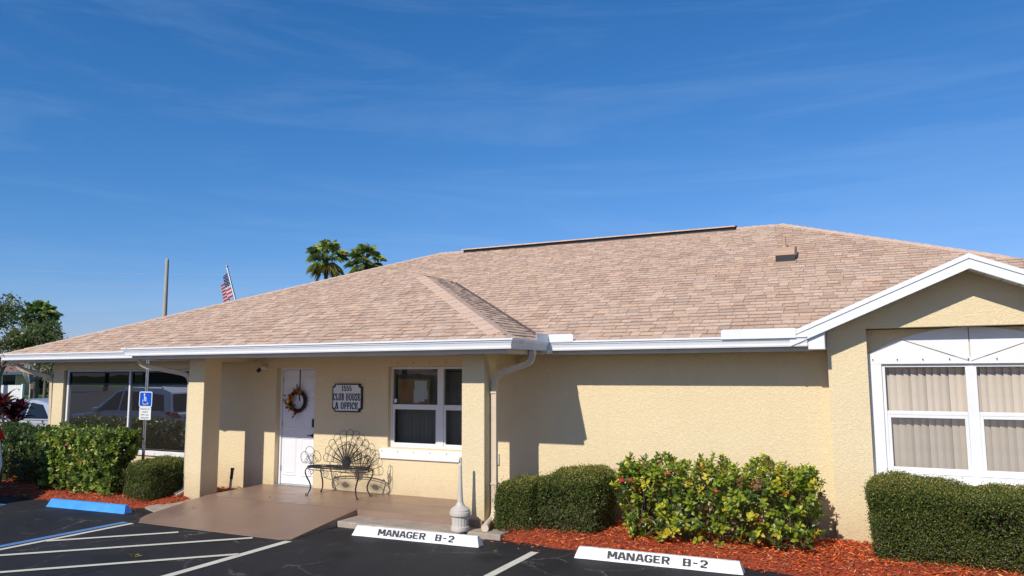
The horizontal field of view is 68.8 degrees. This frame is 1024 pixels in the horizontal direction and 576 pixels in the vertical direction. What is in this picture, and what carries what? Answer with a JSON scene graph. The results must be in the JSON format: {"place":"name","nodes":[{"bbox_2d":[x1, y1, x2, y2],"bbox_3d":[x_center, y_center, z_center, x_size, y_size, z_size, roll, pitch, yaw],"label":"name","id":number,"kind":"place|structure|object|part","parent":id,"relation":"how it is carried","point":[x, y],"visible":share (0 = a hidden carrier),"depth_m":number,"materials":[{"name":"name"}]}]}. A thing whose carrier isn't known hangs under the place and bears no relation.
{"place":"outdoors","nodes":[
{"label":"outdoors","id":0,"kind":"place"},
{"bbox_2d":[0,427,4,484],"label":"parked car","id":1,"kind":"object","parent":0,"point":[1,435],"visible":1,"depth_m":12.26,"materials":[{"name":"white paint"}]},
{"bbox_2d":[1,360,50,394],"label":"house","id":2,"kind":"structure","parent":0,"point":[10,377],"depth_m":76.58,"materials":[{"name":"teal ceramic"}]},
{"bbox_2d":[1,374,16,384],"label":"window","id":3,"kind":"structure","parent":2,"relation":"in","point":[6,379],"depth_m":75.91,"materials":[{"name":"black glass"}]},
{"bbox_2d":[8,394,48,400],"bbox_3d":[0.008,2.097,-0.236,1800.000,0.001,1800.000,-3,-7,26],"label":"lawn ground","id":4,"kind":"structure","parent":0,"point":[27,396],"depth_m":71.32,"materials":[{"name":"green plant"}]},
{"bbox_2d":[0,327,24,392],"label":"tree","id":5,"kind":"object","parent":4,"relation":"on","point":[4,363],"visible":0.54,"depth_m":60.30,"materials":[{"name":"green plant"}]},
{"bbox_2d":[1,384,24,398],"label":"fence","id":6,"kind":"object","parent":4,"relation":"on","point":[17,392],"visible":0.69,"depth_m":60.74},
{"bbox_2d":[0,292,30,333],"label":"tree","id":7,"kind":"object","parent":4,"relation":"on","point":[9,309],"visible":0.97,"depth_m":65.49,"materials":[{"name":"green plant"}]},
{"bbox_2d":[23,363,38,397],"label":"umbrella","id":8,"kind":"object","parent":4,"relation":"on","point":[27,376],"visible":0.39,"depth_m":59.57,"materials":[{"name":"grey fabric"}]},
{"bbox_2d":[0,317,71,398],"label":"tree","id":9,"kind":"object","parent":4,"relation":"on","point":[44,333],"visible":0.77,"depth_m":61.04,"materials":[{"name":"green plant"}]},
{"bbox_2d":[19,300,63,397],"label":"fan palm","id":10,"kind":"object","parent":4,"relation":"on","point":[39,308],"visible":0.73,"depth_m":68.13,"materials":[{"name":"green plant"}]},
{"bbox_2d":[39,380,48,393],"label":"hedge","id":11,"kind":"object","parent":4,"relation":"on","point":[40,385],"visible":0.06,"depth_m":78.41,"materials":[{"name":"green plant"}]},
{"bbox_2d":[0,449,793,575],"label":"parking lot","id":12,"kind":"structure","parent":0,"point":[38,537],"depth_m":8.63,"materials":[{"name":"black asphalt"}]},
{"bbox_2d":[0,398,48,449],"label":"parked car","id":13,"kind":"object","parent":12,"relation":"on","point":[40,410],"visible":0.06,"depth_m":18.92,"materials":[{"name":"silver paint"}]},
{"bbox_3d":[-12.656,3.125,19.145,0.640,0.410,0.164,-3,-7,20],"label":"side window","id":14,"kind":"part","parent":13,"relation":"part of","materials":[{"name":"black glass"}]},
{"bbox_3d":[-11.910,3.097,18.872,0.830,0.390,0.156,-3,-7,20],"label":"side window","id":15,"kind":"part","parent":13,"relation":"part of","materials":[{"name":"black glass"}]},
{"bbox_2d":[25,363,53,397],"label":"tree","id":16,"kind":"object","parent":12,"relation":"on","point":[42,366],"visible":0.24,"depth_m":56.77,"materials":[{"name":"green plant"}]},
{"bbox_2d":[17,335,66,397],"bbox_3d":[-17.038,3.378,27.456,2.467,3.776,3.095,4,-8,-31],"label":"tree","id":17,"kind":"object","parent":12,"relation":"on","point":[52,372],"visible":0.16,"depth_m":27.56,"materials":[{"name":"green plant"}]},
{"bbox_2d":[46,498,131,513],"bbox_3d":[-6.537,3.356,11.538,1.709,0.123,0.158,-3,-7,23],"label":"wheel stop","id":18,"kind":"object","parent":12,"relation":"on","point":[91,506],"visible":1,"depth_m":11.46,"materials":[{"name":"concrete"}]},
{"bbox_2d":[0,473,236,508],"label":"mulch bed","id":19,"kind":"object","parent":12,"relation":"on","point":[70,495],"visible":0.14,"depth_m":12.44,"materials":[{"name":"red wood"}]},
{"bbox_2d":[0,388,36,455],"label":"ti plant","id":20,"kind":"object","parent":19,"relation":"on","point":[15,409],"visible":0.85,"depth_m":15.87,"materials":[{"name":"red plant"}]},
{"bbox_2d":[0,420,71,484],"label":"hedge","id":21,"kind":"object","parent":19,"relation":"on","point":[17,436],"visible":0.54,"depth_m":13.86,"materials":[{"name":"green plant"}]},
{"bbox_2d":[34,421,143,495],"bbox_3d":[-7.310,2.919,12.833,2.202,1.234,0.868,-3,-7,26],"label":"hedge","id":22,"kind":"object","parent":19,"relation":"on","point":[91,457],"visible":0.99,"depth_m":12.56,"materials":[{"name":"green plant"}]},
{"bbox_2d":[139,360,152,458],"bbox_3d":[-6.501,2.380,13.247,0.332,2.450,0.038,-3,-7,26],"label":"parking sign","id":23,"kind":"object","parent":19,"relation":"on","point":[145,401],"visible":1,"depth_m":13.26,"materials":[{"name":"metal"}]},
{"bbox_2d":[122,453,183,501],"bbox_3d":[-5.789,3.109,12.245,0.905,0.762,0.986,-3,-7,26],"label":"hedge","id":24,"kind":"object","parent":19,"relation":"on","point":[162,476],"visible":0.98,"depth_m":12.00,"materials":[{"name":"green plant"}]},
{"bbox_2d":[229,468,234,488],"bbox_3d":[-4.840,3.298,12.898,0.095,0.380,0.068,-3,-7,26],"label":"sprinkler riser","id":25,"kind":"object","parent":19,"relation":"on","point":[231,477],"visible":0.91,"depth_m":12.88,"materials":[{"name":"black plastic"}]},
{"bbox_2d":[162,258,168,316],"bbox_3d":[-16.295,2.337,34.961,0.280,7.520,0.280,-3,-7,26],"label":"utility pole","id":26,"kind":"object","parent":12,"relation":"on","point":[165,300],"visible":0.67,"depth_m":35.16,"materials":[{"name":"concrete"}]},
{"bbox_2d":[14,281,249,289],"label":"power line","id":27,"kind":"object","parent":26,"relation":"attached to","point":[157,287],"visible":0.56,"depth_m":116.81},
{"bbox_2d":[20,270,299,274],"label":"power line","id":28,"kind":"object","parent":26,"relation":"attached to","point":[218,274],"visible":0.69,"depth_m":111.04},
{"bbox_2d":[145,499,190,511],"bbox_3d":[-5.337,3.390,11.626,0.640,0.070,0.850,-3,-7,26],"label":"concrete apron","id":29,"kind":"object","parent":12,"relation":"on","point":[155,507],"visible":0.54,"depth_m":11.59,"materials":[{"name":"beige concrete"}]},
{"bbox_2d":[225,265,235,299],"bbox_3d":[-10.476,2.222,29.538,2.614,6.492,0.120,-3,-7,26],"label":"flagpole","id":30,"kind":"object","parent":12,"relation":"on","point":[231,285],"visible":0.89,"depth_m":30.21,"materials":[{"name":"metal"}]},
{"bbox_2d":[221,274,232,301],"bbox_3d":[-11.471,0.119,30.199,0.586,1.679,0.171,-2,-7,16],"label":"flag","id":31,"kind":"object","parent":30,"relation":"hanging from","point":[227,294],"visible":0.8,"depth_m":30.20,"materials":[{"name":"fabric"}]},
{"bbox_2d":[138,484,483,539],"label":"entry ramp","id":32,"kind":"structure","parent":12,"relation":"on","point":[282,512],"depth_m":10.71,"materials":[{"name":"beige paint"}]},
{"bbox_2d":[301,429,378,499],"bbox_3d":[-2.711,2.758,11.792,1.271,1.020,0.488,-3,-7,26],"label":"bench","id":33,"kind":"object","parent":32,"relation":"on","point":[345,461],"visible":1,"depth_m":11.87,"materials":[{"name":"metal"}]},
{"bbox_2d":[305,238,348,280],"bbox_3d":[-7.888,1.756,31.632,1.981,7.864,1.976,0,-6,-5],"label":"fan palm","id":34,"kind":"object","parent":12,"relation":"on","point":[324,266],"visible":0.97,"depth_m":31.79,"materials":[{"name":"green plant"}]},
{"bbox_2d":[343,242,387,273],"bbox_3d":[-6.042,1.808,30.765,1.823,7.551,1.991,-3,-7,26],"label":"fan palm","id":35,"kind":"object","parent":12,"relation":"on","point":[358,252],"visible":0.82,"depth_m":30.77,"materials":[{"name":"green plant"}]},
{"bbox_2d":[352,525,483,547],"bbox_3d":[-1.203,3.087,9.341,1.816,0.123,0.157,-3,-7,23],"label":"wheel stop","id":36,"kind":"object","parent":12,"relation":"on","point":[465,540],"visible":1,"depth_m":9.27,"materials":[{"name":"white concrete"}]},
{"bbox_2d":[337,516,508,540],"bbox_3d":[-1.201,3.182,9.868,2.395,0.098,0.480,-3,-7,26],"label":"concrete curb strip","id":37,"kind":"object","parent":12,"relation":"on","point":[355,521],"visible":0.71,"depth_m":9.86,"materials":[{"name":"beige concrete"}]},
{"bbox_2d":[449,457,470,531],"bbox_3d":[-0.666,2.642,9.620,0.276,0.920,0.276,-3,-7,26],"label":"ashtray","id":38,"kind":"object","parent":37,"relation":"on","point":[460,513],"visible":1,"depth_m":9.52,"materials":[{"name":"beige plastic"}]},
{"bbox_2d":[0,223,1023,543],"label":"club house","id":39,"kind":"structure","parent":12,"relation":"on","point":[846,365],"depth_m":10.75,"materials":[{"name":"beige paint"}]},
{"bbox_2d":[65,370,188,457],"bbox_3d":[-7.365,2.424,14.650,4.460,1.625,0.160,-3,-7,26],"label":"window","id":40,"kind":"structure","parent":39,"relation":"in","point":[96,397],"depth_m":14.77,"materials":[{"name":"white glass"}]},
{"bbox_2d":[256,366,267,372],"bbox_3d":[-4.413,1.438,13.168,0.160,0.112,0.168,-3,-7,26],"label":"security light","id":41,"kind":"object","parent":39,"relation":"attached to","point":[259,369],"visible":1,"depth_m":13.13,"materials":[{"name":"beige plastic"}]},
{"bbox_2d":[273,368,314,487],"bbox_3d":[-3.690,2.387,12.915,0.860,2.010,0.200,-3,-7,26],"label":"door","id":42,"kind":"structure","parent":39,"relation":"in","point":[296,434],"depth_m":12.95,"materials":[{"name":"white wood"}]},
{"bbox_2d":[282,370,306,418],"bbox_3d":[-3.766,1.839,12.963,0.494,0.832,0.147,-3,-7,26],"label":"wreath","id":43,"kind":"object","parent":42,"relation":"hanging from","point":[288,401],"visible":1,"depth_m":12.93,"materials":[{"name":"brown plant"}]},
{"bbox_2d":[332,384,362,411],"bbox_3d":[-2.723,1.816,12.368,0.605,0.465,0.039,-3,-7,26],"label":"name sign","id":44,"kind":"object","parent":39,"relation":"attached to","point":[347,397],"visible":1,"depth_m":12.34,"materials":[{"name":"white metal"}]},
{"bbox_2d":[398,379,429,403],"bbox_3d":[-1.575,1.662,12.005,0.600,0.400,0.018,-3,-7,26],"label":"cork board","id":45,"kind":"object","parent":39,"relation":"attached to","point":[413,391],"visible":1,"depth_m":12.00,"materials":[{"name":"brown wood"}]},
{"bbox_2d":[379,367,498,464],"bbox_3d":[-1.092,1.961,11.714,2.140,1.447,0.332,-3,-7,26],"label":"window","id":46,"kind":"structure","parent":39,"relation":"in","point":[439,422],"depth_m":11.84,"materials":[{"name":"white plastic"}]},
{"bbox_2d":[481,517,492,531],"bbox_3d":[-0.304,3.054,9.698,0.102,0.142,0.402,-2,-7,12],"label":"drain elbow","id":47,"kind":"object","parent":39,"relation":"attached to","point":[487,524],"visible":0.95,"depth_m":9.54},
{"bbox_2d":[868,327,1023,488],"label":"window","id":48,"kind":"structure","parent":39,"relation":"in","point":[987,440],"depth_m":8.62,"materials":[{"name":"white plastic"}]},
{"bbox_2d":[574,546,744,574],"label":"wheel stop","id":49,"kind":"object","parent":12,"relation":"on","point":[716,565],"visible":1,"depth_m":8.04,"materials":[{"name":"white concrete"}]},
{"bbox_2d":[482,518,1023,575],"bbox_3d":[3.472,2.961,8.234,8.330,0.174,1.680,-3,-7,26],"label":"mulch bed","id":50,"kind":"object","parent":12,"relation":"on","point":[748,557],"visible":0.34,"depth_m":8.21,"materials":[{"name":"red wood"}]},
{"bbox_2d":[491,472,544,532],"bbox_3d":[0.130,2.793,9.739,0.844,0.741,0.874,-3,-7,26],"label":"hedge","id":51,"kind":"object","parent":50,"relation":"on","point":[515,499],"visible":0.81,"depth_m":9.47,"materials":[{"name":"green plant"}]},
{"bbox_2d":[534,460,618,533],"bbox_3d":[0.821,2.698,9.632,1.074,0.880,1.109,-3,-7,26],"label":"hedge","id":52,"kind":"object","parent":50,"relation":"on","point":[583,497],"visible":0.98,"depth_m":9.31,"materials":[{"name":"green plant"}]},
{"bbox_2d":[609,451,826,549],"bbox_3d":[2.427,2.475,8.836,2.427,1.104,1.214,-3,-7,26],"label":"shrub","id":53,"kind":"object","parent":50,"relation":"on","point":[637,477],"visible":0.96,"depth_m":8.60,"materials":[{"name":"green plant"}]},
{"bbox_2d":[860,468,1023,574],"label":"hedge","id":54,"kind":"object","parent":50,"relation":"on","point":[939,517],"visible":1,"depth_m":7.62,"materials":[{"name":"green plant"}]},
{"bbox_2d":[0,0,1023,353],"label":"sky","id":55,"kind":"structure","parent":0,"point":[205,137],"materials":[{"name":"blue"}]}
]}

